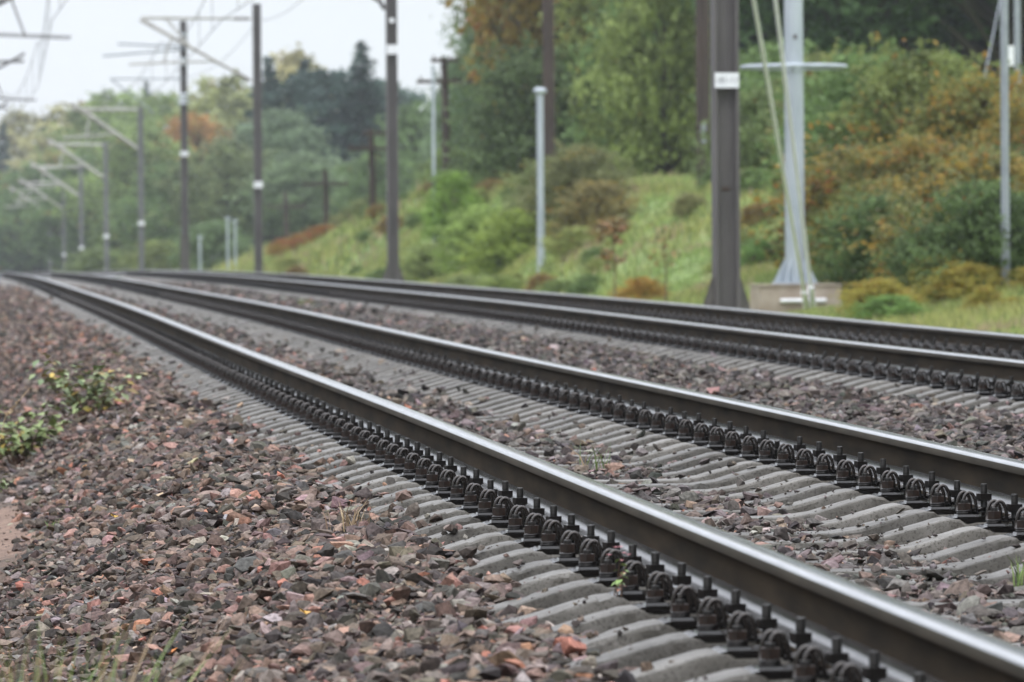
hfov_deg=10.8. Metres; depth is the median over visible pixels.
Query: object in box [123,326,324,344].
concrete sleeper
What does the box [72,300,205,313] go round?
concrete sleeper
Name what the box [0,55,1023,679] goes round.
ground
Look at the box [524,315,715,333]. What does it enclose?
concrete sleeper
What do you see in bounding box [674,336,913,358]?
concrete sleeper
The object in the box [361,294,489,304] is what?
concrete sleeper
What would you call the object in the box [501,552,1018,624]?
concrete sleeper
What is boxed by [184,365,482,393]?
concrete sleeper
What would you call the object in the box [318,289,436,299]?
concrete sleeper
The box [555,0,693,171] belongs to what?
broadleaf tree
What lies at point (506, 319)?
concrete sleeper
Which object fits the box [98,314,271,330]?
concrete sleeper
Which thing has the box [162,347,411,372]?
concrete sleeper
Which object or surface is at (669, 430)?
concrete sleeper
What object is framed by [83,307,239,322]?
concrete sleeper
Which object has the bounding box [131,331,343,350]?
concrete sleeper
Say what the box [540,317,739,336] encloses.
concrete sleeper
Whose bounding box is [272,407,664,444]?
concrete sleeper
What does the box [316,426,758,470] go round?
concrete sleeper
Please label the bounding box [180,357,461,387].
concrete sleeper
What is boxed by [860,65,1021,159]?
shrub
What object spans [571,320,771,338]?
concrete sleeper
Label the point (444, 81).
telegraph pole
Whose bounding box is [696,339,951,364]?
concrete sleeper
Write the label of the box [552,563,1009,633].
concrete sleeper
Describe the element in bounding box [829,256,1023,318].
shrub
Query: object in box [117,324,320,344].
concrete sleeper
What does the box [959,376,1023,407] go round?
concrete sleeper
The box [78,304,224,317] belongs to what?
concrete sleeper
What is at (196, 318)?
concrete sleeper
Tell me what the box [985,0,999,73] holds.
guy wire
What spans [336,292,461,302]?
concrete sleeper
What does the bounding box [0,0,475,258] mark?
sky
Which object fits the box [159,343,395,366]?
concrete sleeper
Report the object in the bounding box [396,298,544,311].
concrete sleeper
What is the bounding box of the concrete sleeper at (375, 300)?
[364,295,495,305]
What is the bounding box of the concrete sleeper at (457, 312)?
[440,304,600,318]
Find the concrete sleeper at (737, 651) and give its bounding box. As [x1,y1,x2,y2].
[619,604,793,681]
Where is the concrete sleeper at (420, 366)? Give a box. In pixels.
[173,352,436,379]
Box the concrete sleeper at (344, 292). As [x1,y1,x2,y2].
[328,290,448,301]
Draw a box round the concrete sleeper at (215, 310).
[78,303,222,318]
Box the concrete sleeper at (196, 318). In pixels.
[76,304,226,318]
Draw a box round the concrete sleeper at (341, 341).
[131,332,352,354]
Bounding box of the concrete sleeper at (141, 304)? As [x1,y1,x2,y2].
[52,292,169,304]
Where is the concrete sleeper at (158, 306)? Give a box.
[62,295,181,306]
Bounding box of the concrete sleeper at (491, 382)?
[198,370,505,399]
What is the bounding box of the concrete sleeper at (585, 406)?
[247,390,601,427]
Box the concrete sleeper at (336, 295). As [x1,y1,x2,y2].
[327,290,445,300]
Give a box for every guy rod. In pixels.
[752,0,809,308]
[773,0,815,308]
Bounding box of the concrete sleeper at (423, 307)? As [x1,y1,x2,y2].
[408,300,557,312]
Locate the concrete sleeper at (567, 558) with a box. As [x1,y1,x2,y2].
[482,525,1023,584]
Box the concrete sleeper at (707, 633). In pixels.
[565,590,758,668]
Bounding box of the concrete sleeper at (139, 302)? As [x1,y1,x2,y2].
[52,291,164,302]
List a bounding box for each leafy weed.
[0,401,77,465]
[0,473,13,491]
[27,352,158,416]
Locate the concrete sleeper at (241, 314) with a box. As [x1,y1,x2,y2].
[86,309,248,323]
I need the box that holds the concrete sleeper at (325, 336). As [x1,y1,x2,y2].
[121,328,335,348]
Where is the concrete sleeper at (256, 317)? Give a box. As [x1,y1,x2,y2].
[105,312,264,329]
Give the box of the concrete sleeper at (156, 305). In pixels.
[59,294,178,305]
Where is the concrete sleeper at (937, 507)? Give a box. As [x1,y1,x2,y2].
[414,480,978,538]
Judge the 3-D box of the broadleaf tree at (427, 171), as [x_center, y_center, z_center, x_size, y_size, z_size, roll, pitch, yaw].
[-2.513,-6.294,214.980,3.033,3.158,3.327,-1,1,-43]
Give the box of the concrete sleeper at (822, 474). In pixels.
[371,446,855,500]
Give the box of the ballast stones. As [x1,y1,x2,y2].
[0,280,1023,681]
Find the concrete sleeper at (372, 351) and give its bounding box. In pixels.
[144,340,385,363]
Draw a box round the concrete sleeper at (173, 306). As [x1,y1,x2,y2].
[62,297,189,307]
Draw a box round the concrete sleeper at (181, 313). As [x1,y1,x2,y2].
[70,300,209,313]
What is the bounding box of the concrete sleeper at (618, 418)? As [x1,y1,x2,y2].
[250,400,637,438]
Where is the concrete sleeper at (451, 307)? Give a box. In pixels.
[430,303,589,317]
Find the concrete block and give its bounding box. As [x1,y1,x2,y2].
[749,284,841,311]
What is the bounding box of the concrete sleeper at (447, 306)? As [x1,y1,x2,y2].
[427,302,584,316]
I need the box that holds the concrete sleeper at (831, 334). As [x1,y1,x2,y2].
[620,328,841,348]
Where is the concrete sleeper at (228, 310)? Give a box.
[81,306,235,321]
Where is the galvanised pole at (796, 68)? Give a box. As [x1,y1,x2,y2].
[740,0,847,283]
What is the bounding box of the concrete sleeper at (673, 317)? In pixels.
[500,311,682,329]
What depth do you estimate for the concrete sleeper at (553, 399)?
30.70 m
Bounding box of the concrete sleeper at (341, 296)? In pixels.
[333,291,451,300]
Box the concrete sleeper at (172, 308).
[60,297,193,309]
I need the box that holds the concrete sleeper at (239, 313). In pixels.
[86,308,246,323]
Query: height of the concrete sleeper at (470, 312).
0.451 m
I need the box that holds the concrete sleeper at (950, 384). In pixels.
[916,370,973,399]
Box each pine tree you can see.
[244,66,412,160]
[299,77,430,173]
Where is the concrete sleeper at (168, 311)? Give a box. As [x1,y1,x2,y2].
[63,298,198,311]
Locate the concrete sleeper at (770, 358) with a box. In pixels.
[737,345,1000,370]
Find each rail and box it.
[0,272,1023,681]
[26,272,1023,515]
[81,270,1023,392]
[102,270,1023,358]
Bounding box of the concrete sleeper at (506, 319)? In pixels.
[480,310,663,327]
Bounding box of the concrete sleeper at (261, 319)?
[97,313,268,329]
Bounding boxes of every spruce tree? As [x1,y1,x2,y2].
[0,122,15,277]
[7,116,51,273]
[122,79,158,269]
[201,56,285,254]
[240,57,315,248]
[315,40,410,209]
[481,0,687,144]
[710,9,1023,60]
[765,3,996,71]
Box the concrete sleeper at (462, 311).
[444,304,604,318]
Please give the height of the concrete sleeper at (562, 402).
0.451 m
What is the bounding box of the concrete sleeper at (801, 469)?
[352,442,834,494]
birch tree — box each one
[0,104,47,173]
[1,99,119,272]
[145,68,252,242]
[197,88,262,146]
[264,42,336,110]
[459,0,570,151]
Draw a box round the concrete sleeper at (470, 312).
[452,305,617,320]
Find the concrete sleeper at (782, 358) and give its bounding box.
[743,346,1013,371]
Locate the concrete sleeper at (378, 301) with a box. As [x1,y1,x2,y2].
[364,295,500,307]
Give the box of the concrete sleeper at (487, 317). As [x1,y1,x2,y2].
[467,307,638,323]
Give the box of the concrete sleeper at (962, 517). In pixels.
[428,484,1008,549]
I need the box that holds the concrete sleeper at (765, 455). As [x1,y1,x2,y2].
[317,438,795,483]
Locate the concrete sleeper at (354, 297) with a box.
[343,292,468,302]
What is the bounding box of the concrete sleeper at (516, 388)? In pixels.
[219,376,533,406]
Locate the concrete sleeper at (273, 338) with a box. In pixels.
[114,321,306,341]
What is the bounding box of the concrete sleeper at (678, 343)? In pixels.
[649,332,884,354]
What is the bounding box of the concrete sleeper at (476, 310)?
[453,306,622,321]
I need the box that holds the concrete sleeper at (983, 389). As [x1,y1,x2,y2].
[936,376,1007,404]
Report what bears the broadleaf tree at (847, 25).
on the ground at (4, 521)
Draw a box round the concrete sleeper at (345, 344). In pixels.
[128,333,356,356]
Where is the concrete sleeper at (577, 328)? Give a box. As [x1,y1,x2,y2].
[557,319,755,336]
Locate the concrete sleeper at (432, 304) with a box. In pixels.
[413,300,566,314]
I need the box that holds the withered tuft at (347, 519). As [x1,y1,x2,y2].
[322,493,387,531]
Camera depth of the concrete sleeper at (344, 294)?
80.82 m
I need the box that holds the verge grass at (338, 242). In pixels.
[201,168,1023,334]
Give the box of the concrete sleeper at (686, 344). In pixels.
[657,334,893,355]
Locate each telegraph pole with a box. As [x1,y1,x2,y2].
[266,192,305,237]
[303,170,348,224]
[348,129,385,223]
[417,55,472,184]
[542,0,554,178]
[696,0,710,186]
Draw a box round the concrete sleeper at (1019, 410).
[1010,408,1023,413]
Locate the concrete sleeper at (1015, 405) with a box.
[997,401,1023,411]
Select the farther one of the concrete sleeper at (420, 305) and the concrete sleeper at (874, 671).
the concrete sleeper at (420, 305)
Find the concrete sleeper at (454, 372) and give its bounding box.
[187,360,468,389]
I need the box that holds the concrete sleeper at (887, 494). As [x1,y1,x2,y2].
[375,466,926,521]
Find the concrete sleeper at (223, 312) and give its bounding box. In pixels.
[74,305,230,319]
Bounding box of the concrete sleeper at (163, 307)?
[58,296,186,307]
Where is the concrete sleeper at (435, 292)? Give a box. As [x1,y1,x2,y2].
[325,290,439,298]
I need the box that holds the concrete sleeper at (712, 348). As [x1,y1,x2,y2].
[680,336,925,360]
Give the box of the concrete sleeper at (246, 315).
[89,310,253,325]
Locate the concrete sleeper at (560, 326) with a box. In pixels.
[538,316,732,334]
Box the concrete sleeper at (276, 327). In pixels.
[107,317,286,334]
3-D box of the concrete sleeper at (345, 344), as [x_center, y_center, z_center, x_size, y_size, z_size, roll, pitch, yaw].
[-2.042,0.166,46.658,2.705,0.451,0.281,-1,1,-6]
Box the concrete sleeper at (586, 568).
[485,531,1023,598]
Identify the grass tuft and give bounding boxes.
[298,298,313,304]
[568,443,609,469]
[1004,552,1023,586]
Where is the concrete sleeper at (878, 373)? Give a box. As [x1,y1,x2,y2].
[843,361,899,386]
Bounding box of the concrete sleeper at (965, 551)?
[448,506,1023,563]
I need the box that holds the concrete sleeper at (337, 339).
[132,331,348,352]
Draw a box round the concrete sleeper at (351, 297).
[340,292,465,302]
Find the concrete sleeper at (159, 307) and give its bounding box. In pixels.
[60,295,183,307]
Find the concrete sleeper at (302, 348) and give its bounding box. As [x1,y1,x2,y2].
[124,329,339,349]
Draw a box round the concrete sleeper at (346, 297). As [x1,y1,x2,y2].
[335,291,458,301]
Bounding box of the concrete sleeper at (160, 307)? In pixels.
[59,296,184,307]
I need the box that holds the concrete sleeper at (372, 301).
[362,294,491,305]
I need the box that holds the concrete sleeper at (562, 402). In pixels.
[241,386,583,421]
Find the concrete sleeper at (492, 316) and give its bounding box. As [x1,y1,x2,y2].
[471,308,643,324]
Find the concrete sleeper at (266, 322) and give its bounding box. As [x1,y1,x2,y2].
[97,314,275,330]
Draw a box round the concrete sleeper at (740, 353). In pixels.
[712,341,963,364]
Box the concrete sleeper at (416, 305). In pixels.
[399,299,548,312]
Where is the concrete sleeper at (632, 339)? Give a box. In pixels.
[608,326,822,346]
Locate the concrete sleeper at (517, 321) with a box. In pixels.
[491,311,674,328]
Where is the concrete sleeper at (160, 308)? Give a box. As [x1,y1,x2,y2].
[59,296,187,308]
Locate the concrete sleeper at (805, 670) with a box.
[793,637,855,681]
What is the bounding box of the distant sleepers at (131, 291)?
[0,273,434,302]
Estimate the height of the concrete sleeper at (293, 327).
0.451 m
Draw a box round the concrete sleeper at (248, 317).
[93,310,256,326]
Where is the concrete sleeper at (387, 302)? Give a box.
[375,296,511,307]
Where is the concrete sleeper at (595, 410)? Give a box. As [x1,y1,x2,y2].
[254,393,613,429]
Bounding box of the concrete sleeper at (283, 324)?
[105,318,293,336]
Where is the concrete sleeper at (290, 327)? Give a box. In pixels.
[114,320,299,339]
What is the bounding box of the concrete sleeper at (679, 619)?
[551,576,1023,655]
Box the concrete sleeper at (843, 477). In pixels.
[355,452,877,508]
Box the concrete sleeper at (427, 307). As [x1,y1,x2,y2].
[412,300,560,313]
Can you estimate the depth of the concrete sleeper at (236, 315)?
64.02 m
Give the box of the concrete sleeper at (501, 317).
[479,309,655,326]
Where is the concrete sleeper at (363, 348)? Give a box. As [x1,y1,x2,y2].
[149,338,375,360]
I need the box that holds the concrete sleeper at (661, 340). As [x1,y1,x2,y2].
[635,330,859,351]
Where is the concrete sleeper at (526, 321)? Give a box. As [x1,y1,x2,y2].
[504,312,687,329]
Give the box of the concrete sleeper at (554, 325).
[529,316,722,334]
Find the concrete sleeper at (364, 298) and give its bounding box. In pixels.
[351,293,482,304]
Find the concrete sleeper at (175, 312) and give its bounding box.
[67,299,203,312]
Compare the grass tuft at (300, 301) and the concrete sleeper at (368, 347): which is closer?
the concrete sleeper at (368, 347)
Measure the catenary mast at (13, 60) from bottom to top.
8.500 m
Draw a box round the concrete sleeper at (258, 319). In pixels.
[97,313,266,328]
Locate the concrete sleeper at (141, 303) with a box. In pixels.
[52,292,166,303]
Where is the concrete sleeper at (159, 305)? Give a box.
[60,295,180,305]
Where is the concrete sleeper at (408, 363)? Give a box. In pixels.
[165,348,423,374]
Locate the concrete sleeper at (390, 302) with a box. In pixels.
[378,296,514,307]
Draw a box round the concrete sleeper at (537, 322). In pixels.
[511,314,701,331]
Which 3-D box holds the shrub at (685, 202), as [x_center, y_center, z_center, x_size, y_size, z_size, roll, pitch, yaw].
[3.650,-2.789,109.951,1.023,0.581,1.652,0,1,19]
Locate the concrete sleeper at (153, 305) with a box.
[56,294,177,305]
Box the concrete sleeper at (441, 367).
[173,358,456,385]
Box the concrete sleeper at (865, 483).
[370,459,900,515]
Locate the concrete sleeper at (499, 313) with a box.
[476,309,649,324]
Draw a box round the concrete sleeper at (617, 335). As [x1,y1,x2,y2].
[594,324,806,343]
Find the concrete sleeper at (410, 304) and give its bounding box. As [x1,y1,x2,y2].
[394,298,538,311]
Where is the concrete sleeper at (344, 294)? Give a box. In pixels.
[333,291,454,301]
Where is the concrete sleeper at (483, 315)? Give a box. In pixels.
[459,307,632,323]
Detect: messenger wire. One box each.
[0,0,59,152]
[27,0,212,206]
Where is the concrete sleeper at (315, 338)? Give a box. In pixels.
[124,326,327,345]
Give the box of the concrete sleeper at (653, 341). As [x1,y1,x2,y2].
[628,329,849,350]
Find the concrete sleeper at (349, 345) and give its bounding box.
[134,334,361,357]
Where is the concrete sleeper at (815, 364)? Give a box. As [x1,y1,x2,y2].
[776,351,833,376]
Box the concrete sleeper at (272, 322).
[106,316,280,332]
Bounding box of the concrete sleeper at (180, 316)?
[73,302,216,316]
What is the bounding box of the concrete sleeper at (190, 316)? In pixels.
[76,302,218,316]
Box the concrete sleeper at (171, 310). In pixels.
[65,298,197,310]
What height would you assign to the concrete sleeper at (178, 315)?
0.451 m
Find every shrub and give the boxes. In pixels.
[52,245,131,277]
[113,237,212,276]
[156,219,270,270]
[263,236,297,255]
[272,232,317,253]
[298,223,334,243]
[321,214,347,227]
[327,195,385,225]
[385,240,459,282]
[408,168,487,242]
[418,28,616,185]
[426,201,526,272]
[438,274,482,286]
[454,206,556,274]
[470,273,527,289]
[491,154,587,220]
[498,138,646,221]
[530,177,648,238]
[531,278,583,294]
[607,274,671,300]
[667,190,709,216]
[684,104,771,184]
[686,83,783,184]
[688,37,819,147]
[740,114,1023,288]
[740,237,784,267]
[745,36,898,210]
[754,44,960,215]
[758,38,860,174]
[765,142,1023,300]
[804,30,1023,195]
[806,176,881,275]
[828,186,920,290]
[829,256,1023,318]
[840,294,931,320]
[857,203,936,279]
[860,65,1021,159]
[901,252,990,300]
[920,66,1023,145]
[964,87,1023,156]
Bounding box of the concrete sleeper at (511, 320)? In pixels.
[489,310,670,327]
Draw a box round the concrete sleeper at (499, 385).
[207,371,514,400]
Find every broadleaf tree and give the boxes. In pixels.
[0,147,108,271]
[0,156,114,278]
[0,169,45,277]
[7,147,137,271]
[30,86,160,261]
[41,122,220,258]
[60,89,208,189]
[91,158,233,265]
[144,134,296,256]
[150,109,241,242]
[174,103,359,243]
[215,150,363,237]
[292,164,384,225]
[329,143,420,210]
[346,99,440,195]
[407,145,481,186]
[412,61,478,177]
[420,5,500,174]
[430,0,512,89]
[438,0,459,12]
[444,0,523,67]
[530,0,748,97]
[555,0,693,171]
[555,0,740,177]
[588,0,678,97]
[668,0,999,61]
[739,1,771,93]
[809,1,996,73]
[893,0,1023,81]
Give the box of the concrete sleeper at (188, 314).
[74,301,214,314]
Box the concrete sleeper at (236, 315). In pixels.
[90,308,244,322]
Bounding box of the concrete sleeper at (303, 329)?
[120,323,313,343]
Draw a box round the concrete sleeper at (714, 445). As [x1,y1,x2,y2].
[298,422,741,467]
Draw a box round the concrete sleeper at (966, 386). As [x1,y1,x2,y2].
[920,373,991,400]
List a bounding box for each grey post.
[198,236,201,269]
[225,217,229,269]
[233,220,237,269]
[431,66,436,244]
[533,88,545,272]
[1000,0,1010,283]
[1008,0,1020,90]
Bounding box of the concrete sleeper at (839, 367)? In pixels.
[801,355,858,381]
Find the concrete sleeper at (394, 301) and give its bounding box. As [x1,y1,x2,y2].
[379,296,519,309]
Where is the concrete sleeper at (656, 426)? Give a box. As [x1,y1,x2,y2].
[280,407,677,450]
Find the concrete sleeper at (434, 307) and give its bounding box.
[418,301,570,314]
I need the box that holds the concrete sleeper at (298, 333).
[119,322,308,341]
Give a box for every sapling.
[595,214,630,297]
[646,221,681,301]
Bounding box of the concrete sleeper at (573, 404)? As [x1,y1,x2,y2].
[243,388,590,423]
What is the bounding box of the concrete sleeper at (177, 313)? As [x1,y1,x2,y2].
[69,300,207,313]
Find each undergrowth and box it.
[268,161,814,288]
[274,167,781,290]
[347,155,774,294]
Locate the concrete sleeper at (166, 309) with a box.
[61,297,192,309]
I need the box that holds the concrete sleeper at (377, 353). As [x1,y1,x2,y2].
[150,341,390,364]
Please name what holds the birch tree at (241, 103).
on the ground at (4, 521)
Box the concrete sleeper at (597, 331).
[573,321,780,340]
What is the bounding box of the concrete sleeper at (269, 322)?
[102,315,278,331]
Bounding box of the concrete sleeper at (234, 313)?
[83,307,241,323]
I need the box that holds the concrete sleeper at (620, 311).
[455,306,628,322]
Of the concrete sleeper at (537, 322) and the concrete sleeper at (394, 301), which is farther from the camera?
the concrete sleeper at (394, 301)
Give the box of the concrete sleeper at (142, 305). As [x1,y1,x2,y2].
[52,293,173,305]
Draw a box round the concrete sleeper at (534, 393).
[218,381,552,412]
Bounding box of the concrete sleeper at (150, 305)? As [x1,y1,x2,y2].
[57,294,175,305]
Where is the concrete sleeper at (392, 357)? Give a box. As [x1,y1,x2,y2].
[158,345,406,370]
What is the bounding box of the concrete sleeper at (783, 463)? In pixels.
[325,437,814,488]
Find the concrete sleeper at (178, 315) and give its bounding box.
[69,301,212,315]
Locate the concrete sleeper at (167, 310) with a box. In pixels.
[62,298,195,310]
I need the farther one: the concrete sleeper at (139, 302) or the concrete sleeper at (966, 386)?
the concrete sleeper at (139, 302)
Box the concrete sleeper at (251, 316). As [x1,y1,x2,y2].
[95,311,258,327]
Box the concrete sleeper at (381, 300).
[366,295,502,307]
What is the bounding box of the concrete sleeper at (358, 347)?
[140,336,370,360]
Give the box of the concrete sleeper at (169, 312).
[65,299,202,312]
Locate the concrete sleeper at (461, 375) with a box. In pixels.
[184,362,475,391]
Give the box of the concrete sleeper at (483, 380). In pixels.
[197,368,498,397]
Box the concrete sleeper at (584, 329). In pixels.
[559,319,763,338]
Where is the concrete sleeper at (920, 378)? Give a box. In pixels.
[877,366,943,393]
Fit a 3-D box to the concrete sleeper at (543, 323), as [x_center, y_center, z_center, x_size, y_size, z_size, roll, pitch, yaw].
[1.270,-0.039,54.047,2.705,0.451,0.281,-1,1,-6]
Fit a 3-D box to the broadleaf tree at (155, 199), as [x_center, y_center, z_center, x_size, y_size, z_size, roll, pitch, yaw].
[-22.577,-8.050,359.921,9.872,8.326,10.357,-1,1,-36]
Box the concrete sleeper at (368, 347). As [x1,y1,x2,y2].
[150,339,380,362]
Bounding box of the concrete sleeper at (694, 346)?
[666,334,904,356]
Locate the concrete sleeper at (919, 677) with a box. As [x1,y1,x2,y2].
[913,673,924,681]
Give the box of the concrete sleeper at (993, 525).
[440,494,1022,557]
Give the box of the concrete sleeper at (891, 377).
[853,364,913,388]
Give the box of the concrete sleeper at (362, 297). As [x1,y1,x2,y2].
[351,293,477,303]
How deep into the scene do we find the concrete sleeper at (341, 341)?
47.11 m
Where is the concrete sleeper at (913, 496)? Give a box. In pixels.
[411,472,951,530]
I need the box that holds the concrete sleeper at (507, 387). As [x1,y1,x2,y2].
[213,371,522,403]
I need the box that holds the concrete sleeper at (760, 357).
[727,343,985,367]
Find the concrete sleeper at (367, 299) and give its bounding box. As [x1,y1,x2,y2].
[353,293,484,305]
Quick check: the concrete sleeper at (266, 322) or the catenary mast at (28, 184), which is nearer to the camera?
the concrete sleeper at (266, 322)
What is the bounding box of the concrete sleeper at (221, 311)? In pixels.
[75,304,228,319]
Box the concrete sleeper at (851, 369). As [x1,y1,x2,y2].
[820,357,871,382]
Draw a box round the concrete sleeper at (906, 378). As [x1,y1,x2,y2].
[869,365,927,390]
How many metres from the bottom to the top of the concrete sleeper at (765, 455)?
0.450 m
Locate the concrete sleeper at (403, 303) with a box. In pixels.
[386,297,531,310]
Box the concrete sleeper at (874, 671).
[829,651,886,681]
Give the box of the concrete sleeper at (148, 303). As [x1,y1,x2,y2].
[50,293,170,303]
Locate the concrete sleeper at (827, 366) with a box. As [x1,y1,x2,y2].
[791,353,846,378]
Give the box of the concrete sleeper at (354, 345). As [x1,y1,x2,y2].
[135,336,366,358]
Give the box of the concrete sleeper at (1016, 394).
[975,383,1023,409]
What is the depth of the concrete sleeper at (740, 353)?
40.52 m
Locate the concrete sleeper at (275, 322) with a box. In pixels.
[101,316,284,333]
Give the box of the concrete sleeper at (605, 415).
[243,395,625,434]
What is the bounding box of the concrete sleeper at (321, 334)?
[120,327,331,347]
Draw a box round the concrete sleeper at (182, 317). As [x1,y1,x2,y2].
[76,303,220,317]
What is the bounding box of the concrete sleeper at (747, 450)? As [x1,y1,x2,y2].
[321,430,776,478]
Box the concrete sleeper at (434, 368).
[173,354,447,382]
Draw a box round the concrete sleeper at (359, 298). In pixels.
[350,293,474,303]
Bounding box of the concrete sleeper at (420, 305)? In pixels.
[403,299,551,312]
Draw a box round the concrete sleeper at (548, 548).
[459,514,1023,576]
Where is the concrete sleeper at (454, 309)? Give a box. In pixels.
[439,303,595,317]
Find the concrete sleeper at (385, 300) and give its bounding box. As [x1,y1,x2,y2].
[372,295,506,307]
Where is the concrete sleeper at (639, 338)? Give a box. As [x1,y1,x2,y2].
[616,327,829,347]
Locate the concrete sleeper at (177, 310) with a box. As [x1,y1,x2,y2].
[66,299,200,310]
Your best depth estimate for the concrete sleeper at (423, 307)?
67.39 m
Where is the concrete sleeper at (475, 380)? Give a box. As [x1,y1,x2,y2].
[186,366,490,395]
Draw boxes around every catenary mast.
[0,0,71,38]
[0,52,36,100]
[0,101,16,138]
[6,186,51,277]
[14,178,65,271]
[25,162,83,258]
[41,138,108,270]
[64,102,144,269]
[103,20,189,269]
[128,3,262,272]
[375,0,404,281]
[703,0,750,308]
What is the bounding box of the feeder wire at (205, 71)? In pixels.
[76,1,299,184]
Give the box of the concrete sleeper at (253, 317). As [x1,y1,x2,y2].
[99,311,261,325]
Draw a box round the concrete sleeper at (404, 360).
[164,348,418,373]
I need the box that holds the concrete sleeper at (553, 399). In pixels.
[229,383,572,418]
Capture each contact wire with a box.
[1,0,66,162]
[31,0,251,209]
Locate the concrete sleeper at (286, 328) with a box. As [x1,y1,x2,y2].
[114,319,295,338]
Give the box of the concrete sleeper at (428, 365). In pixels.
[175,353,442,380]
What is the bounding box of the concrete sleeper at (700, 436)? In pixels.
[295,418,723,463]
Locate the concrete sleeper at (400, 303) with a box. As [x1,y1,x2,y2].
[385,297,526,310]
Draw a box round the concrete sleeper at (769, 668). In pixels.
[686,617,828,681]
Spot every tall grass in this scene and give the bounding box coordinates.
[0,601,270,681]
[0,637,252,681]
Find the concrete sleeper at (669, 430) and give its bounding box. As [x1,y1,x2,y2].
[291,412,708,455]
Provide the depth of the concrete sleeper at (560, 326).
52.44 m
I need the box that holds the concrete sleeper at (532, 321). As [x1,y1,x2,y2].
[505,312,693,331]
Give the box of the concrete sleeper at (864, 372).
[825,358,885,386]
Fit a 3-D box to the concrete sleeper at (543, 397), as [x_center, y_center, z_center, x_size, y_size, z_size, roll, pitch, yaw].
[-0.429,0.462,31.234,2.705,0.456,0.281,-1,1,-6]
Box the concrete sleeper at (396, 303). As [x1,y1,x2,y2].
[389,297,523,307]
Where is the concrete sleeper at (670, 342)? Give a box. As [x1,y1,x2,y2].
[643,331,869,352]
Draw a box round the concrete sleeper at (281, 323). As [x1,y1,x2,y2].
[108,318,289,335]
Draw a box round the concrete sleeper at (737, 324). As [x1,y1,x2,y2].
[549,318,746,335]
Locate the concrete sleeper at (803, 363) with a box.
[774,352,822,375]
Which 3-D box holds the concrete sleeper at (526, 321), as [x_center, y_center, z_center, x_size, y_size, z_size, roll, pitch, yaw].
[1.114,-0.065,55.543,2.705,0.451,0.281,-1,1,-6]
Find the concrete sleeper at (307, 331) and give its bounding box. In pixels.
[120,324,316,342]
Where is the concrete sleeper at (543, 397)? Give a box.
[229,381,559,414]
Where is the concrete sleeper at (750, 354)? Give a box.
[719,343,973,366]
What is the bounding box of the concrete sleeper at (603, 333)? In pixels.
[580,322,784,341]
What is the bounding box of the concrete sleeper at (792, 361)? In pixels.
[762,347,1023,371]
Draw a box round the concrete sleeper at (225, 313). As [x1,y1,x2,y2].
[79,305,233,319]
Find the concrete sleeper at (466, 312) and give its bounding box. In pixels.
[446,305,611,319]
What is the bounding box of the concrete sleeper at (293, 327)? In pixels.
[113,320,302,339]
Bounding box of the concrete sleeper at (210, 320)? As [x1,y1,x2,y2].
[84,306,237,320]
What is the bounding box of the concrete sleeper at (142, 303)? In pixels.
[51,292,167,303]
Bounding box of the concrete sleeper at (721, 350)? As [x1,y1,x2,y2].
[692,338,936,362]
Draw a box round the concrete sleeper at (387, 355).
[160,344,401,369]
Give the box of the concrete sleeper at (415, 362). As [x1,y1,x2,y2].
[172,351,430,376]
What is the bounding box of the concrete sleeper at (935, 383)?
[892,369,958,395]
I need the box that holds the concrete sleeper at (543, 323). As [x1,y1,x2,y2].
[516,314,710,332]
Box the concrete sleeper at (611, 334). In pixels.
[589,323,797,342]
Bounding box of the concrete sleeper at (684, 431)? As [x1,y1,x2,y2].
[294,413,708,458]
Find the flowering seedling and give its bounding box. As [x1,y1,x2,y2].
[606,546,629,596]
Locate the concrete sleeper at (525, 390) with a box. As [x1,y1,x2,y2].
[217,376,540,409]
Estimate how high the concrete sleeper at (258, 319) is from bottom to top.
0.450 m
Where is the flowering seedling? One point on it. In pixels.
(618, 581)
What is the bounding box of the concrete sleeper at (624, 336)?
[600,325,812,344]
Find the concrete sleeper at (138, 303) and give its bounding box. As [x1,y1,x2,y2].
[50,292,165,303]
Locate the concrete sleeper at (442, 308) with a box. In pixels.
[424,302,579,316]
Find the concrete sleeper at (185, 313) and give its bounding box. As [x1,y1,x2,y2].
[69,301,211,313]
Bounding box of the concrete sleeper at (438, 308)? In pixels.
[423,301,576,315]
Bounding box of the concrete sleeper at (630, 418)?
[266,402,650,440]
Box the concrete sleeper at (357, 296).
[345,293,471,303]
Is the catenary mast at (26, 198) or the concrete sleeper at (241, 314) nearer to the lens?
the concrete sleeper at (241, 314)
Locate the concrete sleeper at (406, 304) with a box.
[389,298,534,311]
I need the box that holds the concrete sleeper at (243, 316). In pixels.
[86,309,250,324]
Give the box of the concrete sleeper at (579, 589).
[488,544,1023,617]

